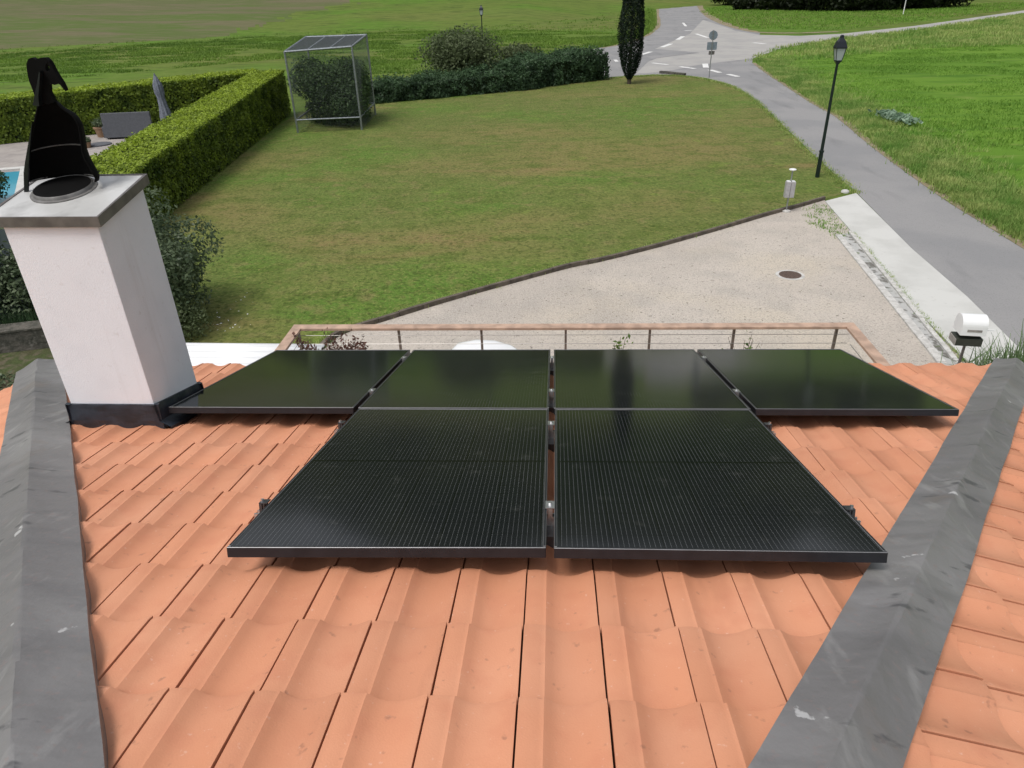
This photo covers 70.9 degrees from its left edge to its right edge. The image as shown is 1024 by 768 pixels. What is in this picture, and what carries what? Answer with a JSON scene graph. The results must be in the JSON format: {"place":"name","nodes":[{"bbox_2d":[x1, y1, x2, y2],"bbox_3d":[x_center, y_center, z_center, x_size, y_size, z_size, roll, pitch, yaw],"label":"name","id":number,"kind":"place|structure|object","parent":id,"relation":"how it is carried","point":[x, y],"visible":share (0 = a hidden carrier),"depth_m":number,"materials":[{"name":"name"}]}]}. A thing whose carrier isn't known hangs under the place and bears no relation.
{"place":"outdoors","nodes":[
{"label":"outdoors","id":0,"kind":"place"},
{"bbox_2d":[0,171,19,203],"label":"pool water","id":1,"kind":"structure","parent":0,"point":[13,179],"depth_m":28.25,"materials":[{"name":"teal liquid"}]},
{"bbox_2d":[0,229,30,322],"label":"bush","id":2,"kind":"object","parent":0,"point":[3,236],"depth_m":16.21,"materials":[{"name":"green plant"}]},
{"bbox_2d":[0,134,127,171],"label":"pool terrace","id":3,"kind":"structure","parent":0,"point":[12,154],"depth_m":34.04,"materials":[{"name":"beige stone"}]},
{"bbox_2d":[0,170,9,198],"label":"garden shrub","id":4,"kind":"object","parent":3,"relation":"on","point":[2,180],"visible":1,"depth_m":25.57,"materials":[{"name":"green plant"}]},
{"bbox_2d":[0,166,29,193],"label":"pool coping","id":5,"kind":"object","parent":3,"relation":"on","point":[20,184],"visible":0.39,"depth_m":29.34,"materials":[{"name":"stone"}]},
{"bbox_2d":[86,136,90,147],"bbox_3d":[-20.310,-11.564,34.295,0.508,0.590,0.526,-16,32,-23],"label":"terrace planter","id":6,"kind":"object","parent":3,"relation":"on","point":[88,141],"visible":0.45,"depth_m":34.24,"materials":[{"name":"ceramic"}]},
{"bbox_2d":[91,116,103,137],"bbox_3d":[-20.998,-13.087,36.609,0.885,1.009,0.901,0,29,3],"label":"terrace planter","id":7,"kind":"object","parent":3,"relation":"on","point":[96,123],"visible":0.66,"depth_m":36.45,"materials":[{"name":"ceramic"}]},
{"bbox_2d":[100,111,152,139],"bbox_3d":[-19.243,-13.120,36.325,2.560,1.250,1.048,-4,29,-4],"label":"garden sofa","id":8,"kind":"object","parent":3,"relation":"on","point":[121,124],"visible":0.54,"depth_m":35.84,"materials":[{"name":"grey fabric"}]},
{"bbox_2d":[152,73,171,119],"bbox_3d":[-17.278,-13.809,35.671,0.662,2.986,0.650,0,29,3],"label":"closed parasol","id":9,"kind":"object","parent":3,"relation":"on","point":[159,93],"visible":0.79,"depth_m":35.45,"materials":[{"name":"fabric"}]},
{"bbox_2d":[91,142,111,146],"bbox_3d":[-20.056,-11.658,34.938,1.091,0.070,1.091,0,29,3],"label":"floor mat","id":10,"kind":"object","parent":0,"point":[97,144],"visible":0.86,"depth_m":34.73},
{"bbox_2d":[0,9,655,83],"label":"field grass","id":11,"kind":"structure","parent":0,"point":[288,42],"depth_m":82.97,"materials":[{"name":"green plant"}]},
{"bbox_2d":[0,0,724,48],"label":"field","id":12,"kind":"structure","parent":0,"point":[33,23],"depth_m":134.33,"materials":[{"name":"green plant"}]},
{"bbox_2d":[0,11,987,361],"bbox_3d":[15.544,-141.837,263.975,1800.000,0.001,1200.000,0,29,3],"label":"ground","id":13,"kind":"structure","parent":0,"point":[158,69],"depth_m":77.83,"materials":[{"name":"green plant"}]},
{"bbox_2d":[0,308,53,390],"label":"garden bed","id":14,"kind":"object","parent":13,"relation":"on","point":[14,362],"depth_m":14.67,"materials":[{"name":"green plant"}]},
{"bbox_2d":[0,370,14,388],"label":"ground cover","id":15,"kind":"object","parent":14,"relation":"on","point":[9,380],"visible":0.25,"depth_m":13.73,"materials":[{"name":"green plant"}]},
{"bbox_2d":[0,241,36,321],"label":"garden shrub","id":16,"kind":"object","parent":14,"relation":"on","point":[7,272],"visible":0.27,"depth_m":15.51,"materials":[{"name":"green plant"}]},
{"bbox_2d":[0,304,38,326],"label":"garden reeds","id":17,"kind":"object","parent":14,"relation":"on","point":[15,320],"visible":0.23,"depth_m":15.44,"materials":[{"name":"green plant"}]},
{"bbox_2d":[0,320,49,353],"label":"garden wall","id":18,"kind":"structure","parent":14,"relation":"on","point":[22,336],"depth_m":14.91,"materials":[{"name":"concrete"}]},
{"bbox_2d":[0,68,261,144],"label":"clipped hedge","id":19,"kind":"object","parent":13,"relation":"on","point":[86,104],"visible":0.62,"depth_m":37.35,"materials":[{"name":"green plant"}]},
{"bbox_2d":[413,23,503,74],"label":"round bush","id":20,"kind":"object","parent":13,"relation":"on","point":[451,51],"visible":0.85,"depth_m":49.09,"materials":[{"name":"green plant"}]},
{"bbox_2d":[479,5,482,35],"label":"street lamp","id":21,"kind":"object","parent":13,"relation":"on","point":[481,10],"visible":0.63,"depth_m":62.11,"materials":[{"name":"grey metal"}]},
{"bbox_2d":[0,57,1023,767],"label":"house","id":22,"kind":"structure","parent":13,"relation":"on","point":[146,621],"depth_m":2.38,"materials":[{"name":"ceramic"}]},
{"bbox_2d":[292,327,368,349],"bbox_3d":[-2.225,-0.180,9.069,0.974,1.082,0.473,-6,30,-8],"label":"potted plant","id":23,"kind":"object","parent":22,"relation":"on","point":[350,345],"visible":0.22,"depth_m":8.96,"materials":[{"name":"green plant"}]},
{"bbox_2d":[368,388,739,413],"bbox_3d":[0.251,0.106,4.571,4.682,0.112,0.180,0,29,3],"label":"mounting rail","id":24,"kind":"object","parent":22,"relation":"attached to","point":[551,398],"visible":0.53,"depth_m":4.57,"materials":[{"name":"metal"}]},
{"bbox_2d":[169,350,409,413],"bbox_3d":[-1.461,-0.054,5.165,1.134,0.501,1.696,0,29,3],"label":"solar panel","id":25,"kind":"object","parent":24,"relation":"attached to","point":[310,382],"visible":0.9,"depth_m":4.87,"materials":[{"name":"black glass"}]},
{"bbox_2d":[358,349,549,408],"bbox_3d":[-0.300,-0.053,5.097,1.134,0.501,1.696,0,29,3],"label":"solar panel","id":26,"kind":"object","parent":24,"relation":"attached to","point":[475,379],"visible":0.83,"depth_m":4.88,"materials":[{"name":"black glass"}]},
{"bbox_2d":[697,349,958,415],"bbox_3d":[2.022,-0.050,4.962,1.134,0.501,1.696,0,29,3],"label":"solar panel","id":27,"kind":"object","parent":24,"relation":"attached to","point":[818,382],"visible":0.94,"depth_m":4.66,"materials":[{"name":"black glass"}]},
{"bbox_2d":[401,356,706,375],"bbox_3d":[0.309,-0.142,5.559,4.682,0.112,0.180,0,29,3],"label":"mounting rail","id":28,"kind":"object","parent":22,"relation":"attached to","point":[552,364],"visible":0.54,"depth_m":5.56,"materials":[{"name":"metal"}]},
{"bbox_2d":[554,349,750,414],"bbox_3d":[0.861,-0.051,5.029,1.134,0.501,1.696,0,29,3],"label":"solar panel","id":29,"kind":"object","parent":28,"relation":"attached to","point":[638,379],"visible":0.91,"depth_m":4.82,"materials":[{"name":"black glass"}]},
{"bbox_2d":[334,420,775,451],"bbox_3d":[0.211,0.278,3.886,2.397,0.113,0.181,0,29,3],"label":"mounting rail","id":30,"kind":"object","parent":22,"relation":"attached to","point":[551,434],"visible":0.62,"depth_m":3.89,"materials":[{"name":"metal"}]},
{"bbox_2d":[254,498,860,547],"bbox_3d":[0.149,0.545,2.826,2.397,0.113,0.181,0,29,3],"label":"mounting rail","id":31,"kind":"object","parent":22,"relation":"attached to","point":[550,506],"visible":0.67,"depth_m":2.82,"materials":[{"name":"metal"}]},
{"bbox_2d":[227,408,548,557],"bbox_3d":[-0.396,0.380,3.375,1.128,0.509,1.727,0,29,3],"label":"solar panel","id":32,"kind":"object","parent":31,"relation":"attached to","point":[408,483],"visible":1,"depth_m":3.00,"materials":[{"name":"black glass"}]},
{"bbox_2d":[554,409,887,562],"bbox_3d":[0.761,0.377,3.325,1.132,0.502,1.702,0,29,3],"label":"solar panel","id":33,"kind":"object","parent":31,"relation":"attached to","point":[703,484],"visible":1,"depth_m":2.94,"materials":[{"name":"black glass"}]},
{"bbox_2d":[275,322,890,365],"bbox_3d":[0.649,0.372,8.139,7.210,0.875,3.150,0,29,3],"label":"balcony railing","id":34,"kind":"object","parent":22,"relation":"on","point":[873,353],"visible":0.37,"depth_m":9.20,"materials":[{"name":"brown wood"}]},
{"bbox_2d":[612,333,632,348],"bbox_3d":[1.341,-0.211,9.062,0.351,0.946,0.326,0,29,3],"label":"potted plant","id":35,"kind":"object","parent":22,"relation":"on","point":[618,343],"visible":0.12,"depth_m":8.91,"materials":[{"name":"green plant"}]},
{"bbox_2d":[721,330,759,348],"bbox_3d":[2.822,-0.176,8.908,0.427,0.955,0.362,-10,30,-14],"label":"potted plant","id":36,"kind":"object","parent":22,"relation":"on","point":[750,347],"visible":0.17,"depth_m":8.81,"materials":[{"name":"green plant"}]},
{"bbox_2d":[496,41,542,61],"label":"round bush","id":37,"kind":"object","parent":13,"relation":"on","point":[509,50],"visible":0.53,"depth_m":51.50,"materials":[{"name":"green plant"}]},
{"bbox_2d":[577,8,660,47],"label":"verge grass","id":38,"kind":"structure","parent":13,"relation":"on","point":[649,23],"depth_m":93.24,"materials":[{"name":"green plant"}]},
{"bbox_2d":[323,200,964,365],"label":"gravel yard","id":39,"kind":"structure","parent":13,"relation":"on","point":[727,275],"depth_m":16.36,"materials":[{"name":"beige gravel"}]},
{"bbox_2d":[451,340,515,349],"bbox_3d":[-0.372,0.198,11.407,3.930,1.473,1.736,0,29,3],"label":"parked car","id":40,"kind":"object","parent":39,"relation":"on","point":[471,345],"visible":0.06,"depth_m":11.39,"materials":[{"name":"white metal"}]},
{"bbox_2d":[319,196,825,349],"bbox_3d":[2.661,-3.325,18.893,17.900,0.156,1.096,-22,35,-31],"label":"lawn edging","id":41,"kind":"object","parent":39,"relation":"on","point":[406,311],"visible":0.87,"depth_m":18.26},
{"bbox_2d":[782,168,796,212],"bbox_3d":[8.433,-5.878,21.855,0.270,1.315,0.255,0,29,3],"label":"service post","id":42,"kind":"object","parent":39,"relation":"on","point":[789,188],"visible":1,"depth_m":21.77,"materials":[{"name":"metal"}]},
{"bbox_2d":[775,270,804,279],"bbox_3d":[6.789,-2.669,17.550,0.678,0.018,0.678,0,29,3],"label":"manhole cover","id":43,"kind":"object","parent":39,"relation":"on","point":[790,274],"visible":1,"depth_m":17.53,"materials":[{"name":"metal"}]},
{"bbox_2d":[802,203,849,235],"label":"weeds","id":44,"kind":"object","parent":39,"relation":"on","point":[823,223],"visible":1,"depth_m":21.17,"materials":[{"name":"green plant"}]},
{"bbox_2d":[835,234,948,365],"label":"drain kerb","id":45,"kind":"structure","parent":39,"relation":"on","point":[927,345],"depth_m":15.70,"materials":[{"name":"concrete"}]},
{"bbox_2d":[842,233,954,365],"bbox_3d":[8.667,-2.058,16.364,0.376,0.001,9.077,3,30,8],"label":"drain channel","id":46,"kind":"object","parent":39,"relation":"on","point":[883,280],"visible":0.5,"depth_m":16.27,"materials":[{"name":"grey concrete"}]},
{"bbox_2d":[848,231,958,364],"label":"drain kerb","id":47,"kind":"structure","parent":39,"relation":"on","point":[933,333],"depth_m":15.80,"materials":[{"name":"concrete"}]},
{"bbox_2d":[948,313,993,363],"bbox_3d":[7.617,-0.460,12.071,0.585,1.530,0.346,4,30,10],"label":"mailbox","id":48,"kind":"object","parent":39,"relation":"on","point":[970,328],"visible":0.95,"depth_m":11.73,"materials":[{"name":"metal"}]},
{"bbox_2d":[940,318,1023,365],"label":"spiky plant","id":49,"kind":"object","parent":39,"relation":"on","point":[1017,353],"visible":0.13,"depth_m":12.30,"materials":[{"name":"green plant"}]},
{"bbox_2d":[826,193,1022,364],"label":"driveway apron","id":50,"kind":"object","parent":13,"relation":"on","point":[939,297],"visible":0.65,"depth_m":17.18,"materials":[{"name":"concrete"}]},
{"bbox_2d":[825,201,967,362],"bbox_3d":[9.808,-2.988,17.991,1.342,0.100,13.398,3,30,8],"label":"driveway apron edge","id":51,"kind":"object","parent":50,"relation":"attached to","point":[947,342],"visible":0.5,"depth_m":14.74,"materials":[{"name":"concrete"}]},
{"bbox_2d":[848,232,963,361],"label":"weeds","id":52,"kind":"object","parent":50,"relation":"on","point":[941,336],"visible":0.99,"depth_m":15.33,"materials":[{"name":"green plant"}]},
{"bbox_2d":[159,75,850,343],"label":"lawn","id":53,"kind":"structure","parent":0,"point":[391,207],"depth_m":25.07,"materials":[{"name":"green plant"}]},
{"bbox_2d":[144,184,225,322],"bbox_3d":[-8.008,-2.822,15.633,3.097,3.070,3.561,0,29,3],"label":"laurel shrub","id":54,"kind":"object","parent":53,"relation":"on","point":[180,265],"visible":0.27,"depth_m":15.51,"materials":[{"name":"green plant"}]},
{"bbox_2d":[90,68,291,225],"bbox_3d":[-13.102,-11.175,31.323,2.479,2.561,23.082,-3,29,-3],"label":"clipped hedge","id":55,"kind":"object","parent":53,"relation":"on","point":[180,155],"visible":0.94,"depth_m":27.91,"materials":[{"name":"green plant"}]},
{"bbox_2d":[173,296,213,342],"bbox_3d":[-7.030,-1.417,15.075,1.524,1.078,1.366,0,29,3],"label":"flowering shrub","id":56,"kind":"object","parent":53,"relation":"on","point":[190,323],"visible":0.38,"depth_m":15.05,"materials":[{"name":"green plant"}]},
{"bbox_2d":[186,343,324,365],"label":"patio","id":57,"kind":"structure","parent":53,"relation":"on","point":[223,354],"depth_m":11.32,"materials":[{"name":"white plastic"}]},
{"bbox_2d":[286,55,372,126],"bbox_3d":[-9.395,-15.617,38.061,4.268,3.463,5.269,0,29,3],"label":"caged shrub","id":58,"kind":"object","parent":53,"relation":"on","point":[366,93],"visible":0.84,"depth_m":36.81,"materials":[{"name":"green plant"}]},
{"bbox_2d":[283,34,375,132],"bbox_3d":[-9.334,-15.771,37.536,3.321,4.130,5.062,-2,29,0],"label":"wire cage","id":59,"kind":"object","parent":53,"relation":"on","point":[338,42],"visible":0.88,"depth_m":36.18,"materials":[{"name":"grey metal"}]},
{"bbox_2d":[369,62,541,103],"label":"juniper hedge","id":60,"kind":"object","parent":53,"relation":"on","point":[480,79],"visible":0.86,"depth_m":46.25,"materials":[{"name":"green plant"}]},
{"bbox_2d":[481,45,610,89],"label":"juniper hedge","id":61,"kind":"object","parent":53,"relation":"on","point":[563,66],"visible":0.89,"depth_m":49.76,"materials":[{"name":"green plant"}]},
{"bbox_2d":[316,196,820,349],"bbox_3d":[2.659,-3.407,19.030,18.277,0.084,1.338,-22,35,-31],"label":"lawn fringe","id":62,"kind":"object","parent":53,"relation":"on","point":[320,338],"visible":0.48,"depth_m":18.20,"materials":[{"name":"green plant"}]},
{"bbox_2d":[617,0,645,83],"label":"cypress tree","id":63,"kind":"object","parent":53,"relation":"on","point":[630,62],"visible":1,"depth_m":47.45,"materials":[{"name":"green plant"}]},
{"bbox_2d":[605,74,865,193],"bbox_3d":[11.997,-14.759,38.630,10.481,0.096,33.530,-9,30,-12],"label":"lawn fringe","id":64,"kind":"object","parent":53,"relation":"on","point":[803,147],"visible":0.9,"depth_m":33.44,"materials":[{"name":"green plant"}]},
{"bbox_2d":[815,35,847,177],"bbox_3d":[10.857,-9.401,24.611,0.346,4.610,0.346,0,29,3],"label":"street lamp","id":65,"kind":"object","parent":53,"relation":"on","point":[840,47],"visible":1,"depth_m":24.19,"materials":[{"name":"black metal"}]},
{"bbox_2d":[841,189,848,193],"bbox_3d":[11.077,-6.415,23.895,0.257,0.100,0.257,0,29,3],"label":"boundary stone","id":66,"kind":"object","parent":53,"relation":"on","point":[845,191],"visible":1,"depth_m":23.82,"materials":[{"name":"stone"}]},
{"bbox_2d":[594,6,1023,350],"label":"road","id":67,"kind":"structure","parent":0,"point":[979,265],"depth_m":23.30,"materials":[{"name":"grey asphalt"}]},
{"bbox_2d":[659,71,685,74],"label":"stone sill","id":68,"kind":"structure","parent":67,"relation":"on","point":[670,72],"depth_m":53.02,"materials":[{"name":"grey stone"}]},
{"bbox_2d":[707,30,717,77],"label":"road sign","id":69,"kind":"object","parent":67,"relation":"on","point":[712,45],"visible":0.98,"depth_m":49.84,"materials":[{"name":"metal"}]},
{"bbox_2d":[636,10,1023,73],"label":"side road","id":70,"kind":"structure","parent":0,"point":[733,45],"depth_m":74.12,"materials":[{"name":"grey asphalt"}]},
{"bbox_2d":[637,53,690,69],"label":"road marking","id":71,"kind":"object","parent":70,"relation":"on","point":[643,64],"visible":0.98,"depth_m":62.08,"materials":[{"name":"paint"}]},
{"bbox_2d":[697,0,1023,32],"bbox_3d":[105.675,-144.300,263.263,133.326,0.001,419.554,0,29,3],"label":"meadow","id":72,"kind":"structure","parent":0,"point":[877,25],"depth_m":106.55,"materials":[{"name":"green plant"}]},
{"bbox_2d":[711,0,730,4],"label":"tree","id":73,"kind":"object","parent":72,"relation":"on","point":[723,1],"visible":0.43,"depth_m":160.94,"materials":[{"name":"green plant"}]},
{"bbox_2d":[727,0,757,9],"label":"tree","id":74,"kind":"object","parent":72,"relation":"on","point":[744,4],"visible":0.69,"depth_m":138.99,"materials":[{"name":"green plant"}]},
{"bbox_2d":[752,0,785,9],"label":"tree","id":75,"kind":"object","parent":72,"relation":"on","point":[766,4],"visible":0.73,"depth_m":134.66,"materials":[{"name":"green plant"}]},
{"bbox_2d":[775,0,825,10],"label":"tree","id":76,"kind":"object","parent":72,"relation":"on","point":[788,5],"visible":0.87,"depth_m":130.83,"materials":[{"name":"green plant"}]},
{"bbox_2d":[805,0,855,10],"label":"tree","id":77,"kind":"object","parent":72,"relation":"on","point":[824,4],"visible":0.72,"depth_m":125.88,"materials":[{"name":"green plant"}]},
{"bbox_2d":[827,0,882,10],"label":"tree","id":78,"kind":"object","parent":72,"relation":"on","point":[862,5],"visible":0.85,"depth_m":122.64,"materials":[{"name":"green plant"}]},
{"bbox_2d":[871,0,920,10],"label":"tree","id":79,"kind":"object","parent":72,"relation":"on","point":[890,4],"visible":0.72,"depth_m":122.37,"materials":[{"name":"green plant"}]},
{"bbox_2d":[897,0,943,8],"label":"tree","id":80,"kind":"object","parent":72,"relation":"on","point":[925,3],"visible":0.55,"depth_m":123.86,"materials":[{"name":"green plant"}]},
{"bbox_2d":[914,0,973,7],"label":"tree","id":81,"kind":"object","parent":72,"relation":"on","point":[947,3],"visible":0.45,"depth_m":126.24,"materials":[{"name":"green plant"}]},
{"bbox_2d":[751,15,1023,248],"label":"meadow","id":82,"kind":"structure","parent":0,"point":[924,79],"depth_m":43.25,"materials":[{"name":"green plant"}]},
{"bbox_2d":[745,13,1023,61],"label":"verge grass","id":83,"kind":"structure","parent":82,"relation":"on","point":[1003,32],"depth_m":71.68,"materials":[{"name":"green plant"}]},
{"bbox_2d":[868,108,923,124],"bbox_3d":[18.383,-12.771,34.356,1.524,0.502,4.143,-2,29,-1],"label":"silver plant","id":84,"kind":"object","parent":82,"relation":"on","point":[907,118],"visible":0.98,"depth_m":34.04,"materials":[{"name":"green plant"}]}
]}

